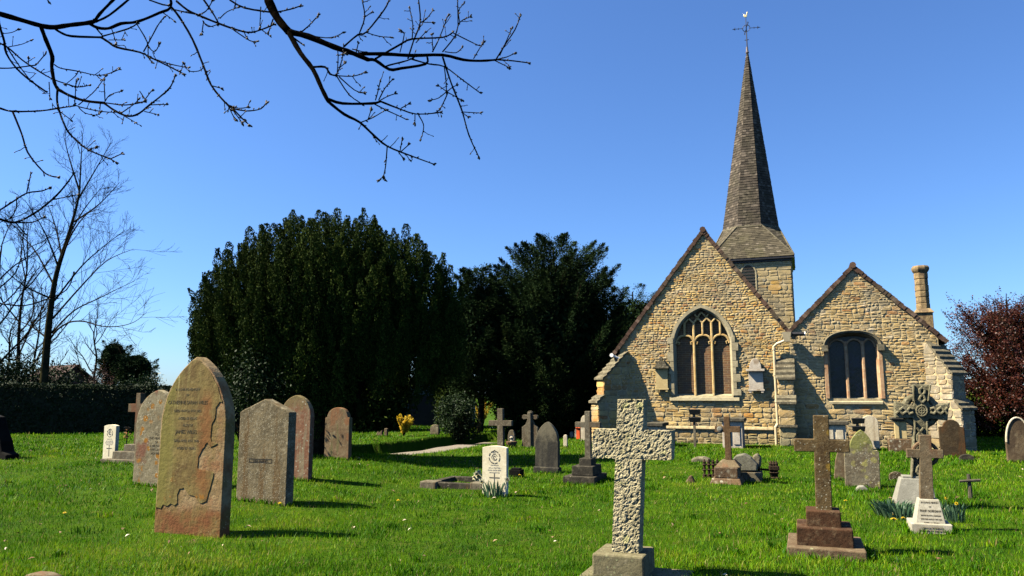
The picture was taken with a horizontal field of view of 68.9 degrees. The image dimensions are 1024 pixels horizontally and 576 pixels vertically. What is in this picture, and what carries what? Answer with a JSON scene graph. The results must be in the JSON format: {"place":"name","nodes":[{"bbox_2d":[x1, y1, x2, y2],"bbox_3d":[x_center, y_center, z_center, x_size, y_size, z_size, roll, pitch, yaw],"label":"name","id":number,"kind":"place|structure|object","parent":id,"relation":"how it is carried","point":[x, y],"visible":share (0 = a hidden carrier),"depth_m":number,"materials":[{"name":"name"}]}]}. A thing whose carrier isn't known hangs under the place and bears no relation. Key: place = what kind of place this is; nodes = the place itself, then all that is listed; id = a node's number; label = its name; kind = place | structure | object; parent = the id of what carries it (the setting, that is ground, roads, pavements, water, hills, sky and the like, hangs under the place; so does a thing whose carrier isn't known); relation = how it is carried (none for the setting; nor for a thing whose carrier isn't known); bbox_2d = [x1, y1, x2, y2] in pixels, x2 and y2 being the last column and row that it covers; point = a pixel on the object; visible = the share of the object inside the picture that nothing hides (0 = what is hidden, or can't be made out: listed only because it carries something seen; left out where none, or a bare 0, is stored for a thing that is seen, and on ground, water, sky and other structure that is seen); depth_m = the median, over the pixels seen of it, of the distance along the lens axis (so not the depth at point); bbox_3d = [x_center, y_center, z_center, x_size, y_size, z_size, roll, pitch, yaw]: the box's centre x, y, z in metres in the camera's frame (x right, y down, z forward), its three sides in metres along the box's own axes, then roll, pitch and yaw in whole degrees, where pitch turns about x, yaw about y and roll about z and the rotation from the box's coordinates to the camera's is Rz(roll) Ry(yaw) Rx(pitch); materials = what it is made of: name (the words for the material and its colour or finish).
{"place":"outdoors","nodes":[
{"label":"outdoors","id":0,"kind":"place"},
{"bbox_2d":[391,442,490,454],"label":"path","id":1,"kind":"structure","parent":0,"point":[438,449],"depth_m":22.01,"materials":[{"name":"beige concrete"}]},
{"bbox_2d":[0,400,1023,575],"bbox_3d":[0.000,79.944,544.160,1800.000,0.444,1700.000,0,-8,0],"label":"ground","id":2,"kind":"structure","parent":0,"point":[424,442],"depth_m":9.91,"materials":[{"name":"green plant"}]},
{"bbox_2d":[0,415,18,459],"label":"dark monument","id":3,"kind":"object","parent":2,"relation":"on","point":[7,451],"visible":0.77,"depth_m":16.27,"materials":[{"name":"black stone"}]},
{"bbox_2d":[0,332,39,387],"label":"evergreen bush","id":4,"kind":"object","parent":2,"relation":"on","point":[10,374],"visible":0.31,"depth_m":30.90,"materials":[{"name":"green plant"}]},
{"bbox_2d":[0,287,42,369],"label":"bare tree","id":5,"kind":"object","parent":2,"relation":"on","point":[28,349],"visible":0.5,"depth_m":36.35,"materials":[{"name":"brown plant"}]},
{"bbox_2d":[0,197,64,362],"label":"bare tree","id":6,"kind":"object","parent":2,"relation":"on","point":[15,302],"visible":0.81,"depth_m":31.68,"materials":[{"name":"brown plant"}]},
{"bbox_2d":[0,346,75,387],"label":"evergreen bush","id":7,"kind":"object","parent":2,"relation":"on","point":[33,372],"visible":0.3,"depth_m":31.56,"materials":[{"name":"green plant"}]},
{"bbox_2d":[1,266,77,368],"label":"bare tree","id":8,"kind":"object","parent":2,"relation":"on","point":[37,339],"visible":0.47,"depth_m":42.28,"materials":[{"name":"brown plant"}]},
{"bbox_2d":[0,207,86,372],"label":"bare tree","id":9,"kind":"object","parent":2,"relation":"on","point":[19,350],"visible":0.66,"depth_m":35.35,"materials":[{"name":"brown plant"}]},
{"bbox_2d":[26,571,61,575],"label":"stone","id":10,"kind":"object","parent":2,"relation":"on","point":[43,573],"visible":1,"depth_m":6.45,"materials":[{"name":"beige stone"}]},
{"bbox_2d":[1,353,94,387],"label":"evergreen bush","id":11,"kind":"object","parent":2,"relation":"on","point":[58,373],"visible":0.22,"depth_m":32.64,"materials":[{"name":"green plant"}]},
{"bbox_2d":[34,364,98,383],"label":"house","id":12,"kind":"structure","parent":2,"relation":"on","point":[76,370],"depth_m":45.92,"materials":[{"name":"red brick"}]},
{"bbox_2d":[0,117,187,387],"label":"bare tree","id":13,"kind":"object","parent":2,"relation":"on","point":[48,334],"visible":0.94,"depth_m":30.12,"materials":[{"name":"brown plant"}]},
{"bbox_2d":[64,293,127,382],"bbox_3d":[-22.287,3.757,40.021,3.340,7.338,3.418,6,-10,-37],"label":"bare tree","id":14,"kind":"object","parent":2,"relation":"on","point":[94,337],"visible":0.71,"depth_m":39.89,"materials":[{"name":"brown plant"}]},
{"bbox_2d":[84,359,116,387],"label":"russet bush","id":15,"kind":"object","parent":2,"relation":"on","point":[102,381],"visible":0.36,"depth_m":36.66,"materials":[{"name":"brown plant"}]},
{"bbox_2d":[102,424,119,458],"bbox_3d":[-8.382,3.320,15.596,0.336,0.923,0.089,-4,-9,21],"label":"war grave","id":16,"kind":"object","parent":2,"relation":"on","point":[111,440],"visible":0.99,"depth_m":15.57,"materials":[{"name":"stone"}]},
{"bbox_2d":[91,338,133,384],"bbox_3d":[-21.252,4.931,39.704,2.028,4.632,2.055,0,-8,0],"label":"conifer","id":17,"kind":"object","parent":2,"relation":"on","point":[106,355],"visible":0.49,"depth_m":39.44,"materials":[{"name":"green plant"}]},
{"bbox_2d":[100,393,144,463],"bbox_3d":[-7.722,2.956,15.474,1.248,1.542,0.720,-3,-9,21],"label":"stone cross","id":18,"kind":"object","parent":2,"relation":"on","point":[127,453],"visible":0.38,"depth_m":15.32,"materials":[{"name":"grey stone"}]},
{"bbox_2d":[124,426,131,443],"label":"dried flowers","id":19,"kind":"object","parent":2,"relation":"on","point":[126,430],"visible":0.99,"depth_m":18.51,"materials":[{"name":"brown plant"}]},
{"bbox_2d":[109,350,159,389],"bbox_3d":[-18.110,4.813,35.682,2.292,3.742,2.271,3,-9,-19],"label":"conifer","id":20,"kind":"object","parent":2,"relation":"on","point":[137,365],"visible":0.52,"depth_m":35.42,"materials":[{"name":"green plant"}]},
{"bbox_2d":[0,381,279,433],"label":"hedge","id":21,"kind":"object","parent":2,"relation":"on","point":[64,408],"visible":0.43,"depth_m":26.41,"materials":[{"name":"green plant"}]},
{"bbox_2d":[119,365,166,389],"bbox_3d":[-16.792,4.862,33.711,2.354,2.793,2.037,0,-8,0],"label":"evergreen bush","id":22,"kind":"object","parent":2,"relation":"on","point":[150,379],"visible":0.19,"depth_m":33.64,"materials":[{"name":"green plant"}]},
{"bbox_2d":[133,390,168,485],"bbox_3d":[-5.753,2.506,12.130,0.864,1.685,0.113,-3,-9,21],"label":"headstone","id":23,"kind":"object","parent":2,"relation":"on","point":[147,442],"visible":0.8,"depth_m":12.14,"materials":[{"name":"grey stone"}]},
{"bbox_2d":[154,357,234,537],"bbox_3d":[-3.738,1.922,8.829,0.987,2.199,0.164,-3,-9,21],"label":"headstone","id":24,"kind":"object","parent":2,"relation":"on","point":[195,474],"visible":0.99,"depth_m":8.74,"materials":[{"name":"brown stone"}]},
{"bbox_2d":[211,322,305,440],"bbox_3d":[-5.849,2.294,16.715,2.346,3.123,1.891,-3,-9,22],"label":"holly bush","id":25,"kind":"object","parent":2,"relation":"on","point":[244,390],"visible":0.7,"depth_m":16.56,"materials":[{"name":"green plant"}]},
{"bbox_2d":[0,0,530,306],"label":"budding tree","id":26,"kind":"object","parent":2,"relation":"on","point":[274,12],"visible":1,"depth_m":5.41,"materials":[{"name":"brown plant"}]},
{"bbox_2d":[236,399,296,506],"bbox_3d":[-3.574,2.435,10.862,0.882,1.620,0.173,-3,-9,21],"label":"headstone","id":27,"kind":"object","parent":2,"relation":"on","point":[266,453],"visible":0.97,"depth_m":10.78,"materials":[{"name":"grey stone"}]},
{"bbox_2d":[284,395,313,480],"bbox_3d":[-3.734,2.654,12.929,0.639,1.578,0.110,-3,-9,21],"label":"headstone","id":28,"kind":"object","parent":2,"relation":"on","point":[301,407],"visible":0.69,"depth_m":12.83,"materials":[{"name":"red stone"}]},
{"bbox_2d":[186,207,469,456],"bbox_3d":[-4.538,1.075,18.139,7.060,6.199,3.202,0,-8,0],"label":"yew tree","id":29,"kind":"object","parent":2,"relation":"on","point":[349,312],"visible":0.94,"depth_m":17.27,"materials":[{"name":"green plant"}]},
{"bbox_2d":[324,407,351,459],"bbox_3d":[-3.769,3.225,16.203,0.622,1.250,0.120,-3,-9,21],"label":"headstone","id":30,"kind":"object","parent":2,"relation":"on","point":[338,431],"visible":0.85,"depth_m":16.15,"materials":[{"name":"brown stone"}]},
{"bbox_2d":[352,382,404,431],"bbox_3d":[-6.048,3.433,26.764,5.000,3.520,3.330,0,-8,0],"label":"evergreen shrub","id":31,"kind":"object","parent":2,"relation":"on","point":[374,405],"visible":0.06,"depth_m":25.74,"materials":[{"name":"green plant"}]},
{"bbox_2d":[384,428,387,436],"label":"headstone","id":32,"kind":"object","parent":2,"relation":"on","point":[385,431],"visible":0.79,"depth_m":22.61,"materials":[{"name":"grey stone"}]},
{"bbox_2d":[352,367,426,432],"bbox_3d":[-4.827,3.587,26.720,3.496,3.505,2.978,-2,-8,13],"label":"evergreen shrub","id":33,"kind":"object","parent":2,"relation":"on","point":[390,402],"visible":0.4,"depth_m":25.91,"materials":[{"name":"green plant"}]},
{"bbox_2d":[397,413,413,435],"bbox_3d":[-3.277,4.239,22.960,0.563,0.762,0.478,0,-8,0],"label":"forsythia","id":34,"kind":"object","parent":2,"relation":"on","point":[406,423],"visible":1,"depth_m":22.93,"materials":[{"name":"yellow plant"}]},
{"bbox_2d":[430,424,439,434],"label":"headstone","id":35,"kind":"object","parent":2,"relation":"on","point":[435,429],"visible":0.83,"depth_m":23.61,"materials":[{"name":"grey stone"}]},
{"bbox_2d":[404,384,475,426],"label":"outbuilding","id":36,"kind":"structure","parent":2,"relation":"on","point":[424,417],"depth_m":31.06,"materials":[{"name":"stone"}]},
{"bbox_2d":[408,395,437,426],"bbox_3d":[-3.410,5.218,31.068,1.800,1.482,0.050,0,-8,3],"label":"door","id":37,"kind":"structure","parent":36,"relation":"in","point":[424,418],"depth_m":31.05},
{"bbox_2d":[420,476,481,489],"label":"grave kerb","id":38,"kind":"structure","parent":2,"relation":"on","point":[444,483],"depth_m":12.88,"materials":[{"name":"stone"}]},
{"bbox_2d":[432,373,474,425],"bbox_3d":[-2.319,3.783,29.803,1.863,3.690,2.659,0,-8,0],"label":"evergreen shrub","id":39,"kind":"object","parent":2,"relation":"on","point":[444,390],"visible":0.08,"depth_m":28.91,"materials":[{"name":"green plant"}]},
{"bbox_2d":[428,389,485,440],"bbox_3d":[-1.759,4.102,24.192,1.883,1.699,1.563,0,-8,0],"label":"laurel shrub","id":40,"kind":"object","parent":2,"relation":"on","point":[461,411],"visible":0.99,"depth_m":23.93,"materials":[{"name":"green plant"}]},
{"bbox_2d":[472,469,481,480],"bbox_3d":[-0.603,3.339,13.093,0.196,0.328,0.214,0,-8,0],"label":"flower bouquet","id":41,"kind":"object","parent":2,"relation":"on","point":[477,476],"visible":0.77,"depth_m":13.03,"materials":[{"name":"white plant"}]},
{"bbox_2d":[443,262,517,430],"bbox_3d":[-1.155,2.174,26.934,3.220,6.337,3.084,4,-9,-24],"label":"conifer","id":42,"kind":"object","parent":2,"relation":"on","point":[479,319],"visible":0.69,"depth_m":26.33,"materials":[{"name":"green plant"}]},
{"bbox_2d":[475,403,492,420],"bbox_3d":[-1.482,6.142,36.514,1.232,1.479,1.108,6,-10,-37],"label":"forsythia","id":43,"kind":"object","parent":2,"relation":"on","point":[476,408],"visible":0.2,"depth_m":36.50,"materials":[{"name":"yellow plant"}]},
{"bbox_2d":[479,476,509,497],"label":"daffodil clump","id":44,"kind":"object","parent":2,"relation":"on","point":[498,490],"visible":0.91,"depth_m":11.62,"materials":[{"name":"green plant"}]},
{"bbox_2d":[482,446,507,496],"bbox_3d":[-0.263,2.959,11.769,0.411,0.928,0.089,-3,-9,21],"label":"war grave","id":45,"kind":"object","parent":2,"relation":"on","point":[495,464],"visible":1,"depth_m":11.75,"materials":[{"name":"stone"}]},
{"bbox_2d":[489,408,512,446],"bbox_3d":[-0.325,4.106,21.697,0.718,1.194,0.140,-3,-9,21],"label":"stone cross","id":46,"kind":"object","parent":2,"relation":"on","point":[500,422],"visible":0.84,"depth_m":21.64,"materials":[{"name":"grey stone"}]},
{"bbox_2d":[506,435,516,447],"bbox_3d":[-0.015,4.471,21.602,0.340,0.410,0.323,-3,-9,21],"label":"stone urn","id":47,"kind":"object","parent":2,"relation":"on","point":[511,443],"visible":0.88,"depth_m":21.49,"materials":[{"name":"grey stone"}]},
{"bbox_2d":[508,430,515,446],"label":"headstone","id":48,"kind":"object","parent":2,"relation":"on","point":[511,432],"visible":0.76,"depth_m":22.11,"materials":[{"name":"grey stone"}]},
{"bbox_2d":[4,443,1020,574],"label":"fallen leaves","id":49,"kind":"object","parent":2,"relation":"on","point":[443,492],"visible":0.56,"depth_m":9.37,"materials":[{"name":"brown plant"}]},
{"bbox_2d":[509,467,523,476],"bbox_3d":[0.088,3.650,14.578,0.244,0.271,0.200,-3,-9,21],"label":"vase block","id":50,"kind":"object","parent":2,"relation":"on","point":[516,471],"depth_m":14.51,"materials":[{"name":"black stone"}]},
{"bbox_2d":[522,411,538,447],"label":"cross slab","id":51,"kind":"structure","parent":2,"relation":"on","point":[530,429],"depth_m":22.02,"materials":[{"name":"grey stone"}]},
{"bbox_2d":[486,363,579,437],"bbox_3d":[0.758,3.821,27.137,3.744,3.214,3.216,0,-8,0],"label":"evergreen shrub","id":52,"kind":"object","parent":2,"relation":"on","point":[518,434],"visible":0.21,"depth_m":26.30,"materials":[{"name":"green plant"}]},
{"bbox_2d":[533,422,560,472],"bbox_3d":[0.726,3.318,15.208,0.548,1.168,0.190,-2,-8,21],"label":"headstone","id":53,"kind":"object","parent":2,"relation":"on","point":[547,450],"visible":0.83,"depth_m":15.15,"materials":[{"name":"stone"}]},
{"bbox_2d":[476,232,634,437],"bbox_3d":[1.545,1.865,27.640,6.428,8.095,6.082,0,-8,0],"label":"conifer","id":54,"kind":"object","parent":2,"relation":"on","point":[568,325],"visible":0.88,"depth_m":26.01,"materials":[{"name":"green plant"}]},
{"bbox_2d":[563,435,567,445],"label":"headstone","id":55,"kind":"object","parent":2,"relation":"on","point":[565,439],"visible":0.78,"depth_m":21.59,"materials":[{"name":"stone"}]},
{"bbox_2d":[576,427,580,438],"bbox_3d":[2.200,4.795,24.633,0.167,0.384,0.180,-3,-9,21],"label":"litter bin","id":56,"kind":"object","parent":2,"relation":"on","point":[578,435],"visible":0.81,"depth_m":24.58,"materials":[{"name":"orange plastic"}]},
{"bbox_2d":[581,415,584,439],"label":"headstone","id":57,"kind":"object","parent":2,"relation":"on","point":[583,429],"visible":0.36,"depth_m":24.01,"materials":[{"name":"stone"}]},
{"bbox_2d":[563,411,606,484],"bbox_3d":[1.374,3.028,14.001,0.611,1.420,0.920,-3,-9,21],"label":"stone cross","id":58,"kind":"object","parent":2,"relation":"on","point":[586,469],"visible":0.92,"depth_m":13.81,"materials":[{"name":"grey stone"}]},
{"bbox_2d":[606,283,656,355],"bbox_3d":[5.876,3.208,35.833,4.507,7.128,4.662,0,-8,0],"label":"conifer","id":59,"kind":"object","parent":2,"relation":"on","point":[629,309],"visible":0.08,"depth_m":35.66,"materials":[{"name":"green plant"}]},
{"bbox_2d":[579,399,693,575],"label":"rough stone cross","id":60,"kind":"object","parent":2,"relation":"on","point":[631,444],"visible":1,"depth_m":6.61,"materials":[{"name":"stone"}]},
{"bbox_2d":[647,422,668,428],"bbox_3d":[4.294,4.351,22.024,0.510,0.761,1.040,-3,-9,21],"label":"chest tomb","id":61,"kind":"object","parent":2,"relation":"on","point":[656,425],"visible":0.33,"depth_m":21.65,"materials":[{"name":"stone"}]},
{"bbox_2d":[686,475,694,482],"bbox_3d":[3.203,3.455,13.417,0.214,0.170,0.120,-3,-9,21],"label":"foot stone","id":62,"kind":"object","parent":2,"relation":"on","point":[690,478],"visible":0.56,"depth_m":13.36,"materials":[{"name":"stone"}]},
{"bbox_2d":[689,409,700,447],"bbox_3d":[5.320,4.118,21.643,0.327,1.189,0.232,-3,-9,21],"label":"floodlight","id":63,"kind":"object","parent":2,"relation":"on","point":[694,419],"visible":0.88,"depth_m":21.60,"materials":[{"name":"black metal"}]},
{"bbox_2d":[691,456,710,461],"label":"fallen slab","id":64,"kind":"structure","parent":2,"relation":"on","point":[700,458],"depth_m":17.27,"materials":[{"name":"beige stone"}]},
{"bbox_2d":[711,416,744,484],"bbox_3d":[3.892,2.969,13.538,0.590,1.262,0.884,-3,-9,21],"label":"cross gravestone","id":65,"kind":"object","parent":2,"relation":"on","point":[727,469],"visible":0.96,"depth_m":13.33,"materials":[{"name":"brown stone"}]},
{"bbox_2d":[719,417,746,447],"bbox_3d":[6.410,4.227,21.591,0.695,0.936,0.940,-3,-9,21],"label":"chest tomb","id":66,"kind":"object","parent":2,"relation":"on","point":[737,439],"visible":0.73,"depth_m":21.19,"materials":[{"name":"grey stone"}]},
{"bbox_2d":[702,459,779,480],"bbox_3d":[4.307,3.457,14.093,1.410,0.540,0.112,-3,-9,21],"label":"grave railing","id":67,"kind":"object","parent":2,"relation":"on","point":[773,466],"visible":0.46,"depth_m":13.96,"materials":[{"name":"metal"}]},
{"bbox_2d":[733,453,762,481],"bbox_3d":[4.416,3.389,13.951,0.485,0.579,0.600,-3,-9,21],"label":"broken tomb","id":68,"kind":"object","parent":2,"relation":"on","point":[750,465],"visible":0.81,"depth_m":13.73,"materials":[{"name":"grey stone"}]},
{"bbox_2d":[588,11,977,451],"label":"church","id":69,"kind":"structure","parent":2,"relation":"on","point":[712,321],"depth_m":23.06,"materials":[{"name":"stone"}]},
{"bbox_2d":[653,356,669,391],"bbox_3d":[4.723,2.719,23.624,0.502,1.119,0.180,-3,-9,21],"label":"wall tablet","id":70,"kind":"object","parent":69,"relation":"attached to","point":[661,367],"depth_m":23.62,"materials":[{"name":"stone"}]},
{"bbox_2d":[667,305,741,400],"bbox_3d":[6.007,2.014,23.442,2.209,3.008,0.295,-3,-9,21],"label":"chancel window","id":71,"kind":"structure","parent":69,"relation":"in","point":[701,357],"depth_m":23.48,"materials":[{"name":"stone"}]},
{"bbox_2d":[746,358,764,392],"bbox_3d":[7.374,2.649,22.596,0.538,1.044,0.180,-3,-9,21],"label":"wall tablet","id":72,"kind":"object","parent":69,"relation":"attached to","point":[755,370],"depth_m":22.60,"materials":[{"name":"grey stone"}]},
{"bbox_2d":[821,330,884,403],"bbox_3d":[9.984,2.308,21.844,1.671,2.145,0.490,-3,-9,21],"label":"aisle window","id":73,"kind":"structure","parent":69,"relation":"in","point":[853,359],"depth_m":21.93,"materials":[{"name":"beige stone"}]},
{"bbox_2d":[787,415,866,561],"bbox_3d":[3.224,2.090,7.769,0.730,1.509,0.860,-3,-9,21],"label":"stone cross","id":74,"kind":"object","parent":2,"relation":"on","point":[822,528],"visible":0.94,"depth_m":7.62,"materials":[{"name":"brown stone"}]},
{"bbox_2d":[829,420,848,438],"bbox_3d":[8.922,4.122,20.643,0.698,0.888,1.040,-3,-9,21],"label":"chest tomb","id":75,"kind":"object","parent":2,"relation":"on","point":[837,429],"visible":0.39,"depth_m":20.21,"materials":[{"name":"stone"}]},
{"bbox_2d":[834,452,844,479],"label":"headstone","id":76,"kind":"object","parent":2,"relation":"on","point":[839,470],"visible":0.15,"depth_m":13.98,"materials":[{"name":"brown stone"}]},
{"bbox_2d":[851,418,864,431],"bbox_3d":[9.320,3.989,20.045,0.327,0.977,0.232,-3,-9,21],"label":"floodlight","id":77,"kind":"object","parent":2,"relation":"on","point":[857,427],"visible":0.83,"depth_m":20.00,"materials":[{"name":"black metal"}]},
{"bbox_2d":[855,485,866,491],"bbox_3d":[5.897,3.399,12.575,0.201,0.144,0.160,-3,-9,21],"label":"stone lump","id":78,"kind":"object","parent":2,"relation":"on","point":[861,487],"visible":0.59,"depth_m":12.52,"materials":[{"name":"grey stone"}]},
{"bbox_2d":[844,430,880,488],"bbox_3d":[6.166,3.088,13.164,0.560,1.158,0.120,-2,-8,21],"label":"headstone","id":79,"kind":"object","parent":2,"relation":"on","point":[861,463],"visible":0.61,"depth_m":13.12,"materials":[{"name":"grey stone"}]},
{"bbox_2d":[861,415,879,449],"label":"headstone","id":80,"kind":"object","parent":2,"relation":"on","point":[871,424],"visible":0.58,"depth_m":20.23,"materials":[{"name":"stone"}]},
{"bbox_2d":[867,498,914,520],"bbox_3d":[5.098,2.934,9.892,0.644,0.264,0.566,0,-8,0],"label":"daffodil clump","id":81,"kind":"object","parent":2,"relation":"on","point":[890,510],"visible":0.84,"depth_m":9.81,"materials":[{"name":"green plant"}]},
{"bbox_2d":[889,471,901,480],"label":"headstone","id":82,"kind":"object","parent":2,"relation":"on","point":[894,475],"visible":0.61,"depth_m":13.83,"materials":[{"name":"stone"}]},
{"bbox_2d":[887,417,911,451],"bbox_3d":[10.295,3.932,19.850,0.564,0.978,0.560,-3,-9,21],"label":"pilaster monument","id":83,"kind":"object","parent":2,"relation":"on","point":[901,441],"visible":0.76,"depth_m":19.66,"materials":[{"name":"stone"}]},
{"bbox_2d":[892,385,948,507],"bbox_3d":[5.964,2.349,10.948,0.847,1.849,0.514,-3,-9,21],"label":"celtic cross","id":84,"kind":"object","parent":2,"relation":"on","point":[923,412],"visible":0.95,"depth_m":10.88,"materials":[{"name":"grey stone"}]},
{"bbox_2d":[906,435,952,533],"bbox_3d":[4.978,2.397,8.972,0.436,1.240,0.463,-3,-9,21],"label":"stone cross","id":85,"kind":"object","parent":2,"relation":"on","point":[928,516],"visible":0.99,"depth_m":8.91,"materials":[{"name":"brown stone"}]},
{"bbox_2d":[938,420,965,456],"bbox_3d":[10.791,3.763,18.302,0.547,1.057,0.110,-3,-9,21],"label":"headstone","id":86,"kind":"object","parent":2,"relation":"on","point":[952,437],"visible":0.84,"depth_m":18.27,"materials":[{"name":"brown stone"}]},
{"bbox_2d":[940,497,970,522],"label":"daffodil clump","id":87,"kind":"object","parent":2,"relation":"on","point":[949,513],"visible":0.67,"depth_m":9.53,"materials":[{"name":"green plant"}]},
{"bbox_2d":[959,454,974,461],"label":"headstone","id":88,"kind":"object","parent":2,"relation":"on","point":[966,457],"visible":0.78,"depth_m":17.07,"materials":[{"name":"stone"}]},
{"bbox_2d":[959,474,980,497],"bbox_3d":[7.198,3.155,11.731,0.291,0.448,0.084,-3,-9,21],"label":"wooden cross","id":89,"kind":"object","parent":2,"relation":"on","point":[968,480],"visible":0.82,"depth_m":11.73,"materials":[{"name":"grey wood"}]},
{"bbox_2d":[941,286,1023,431],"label":"copper beech","id":90,"kind":"object","parent":2,"relation":"on","point":[1001,338],"visible":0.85,"depth_m":25.87,"materials":[{"name":"red plant"}]},
{"bbox_2d":[965,369,1023,437],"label":"evergreen shrub","id":91,"kind":"object","parent":2,"relation":"on","point":[985,432],"visible":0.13,"depth_m":26.46,"materials":[{"name":"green plant"}]},
{"bbox_2d":[1005,417,1023,462],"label":"headstone","id":92,"kind":"object","parent":2,"relation":"on","point":[1014,438],"visible":0.91,"depth_m":16.91,"materials":[{"name":"stone"}]},
{"bbox_2d":[0,0,1023,388],"label":"sky","id":93,"kind":"structure","parent":0,"point":[893,130],"materials":[{"name":"blue"}]}
]}

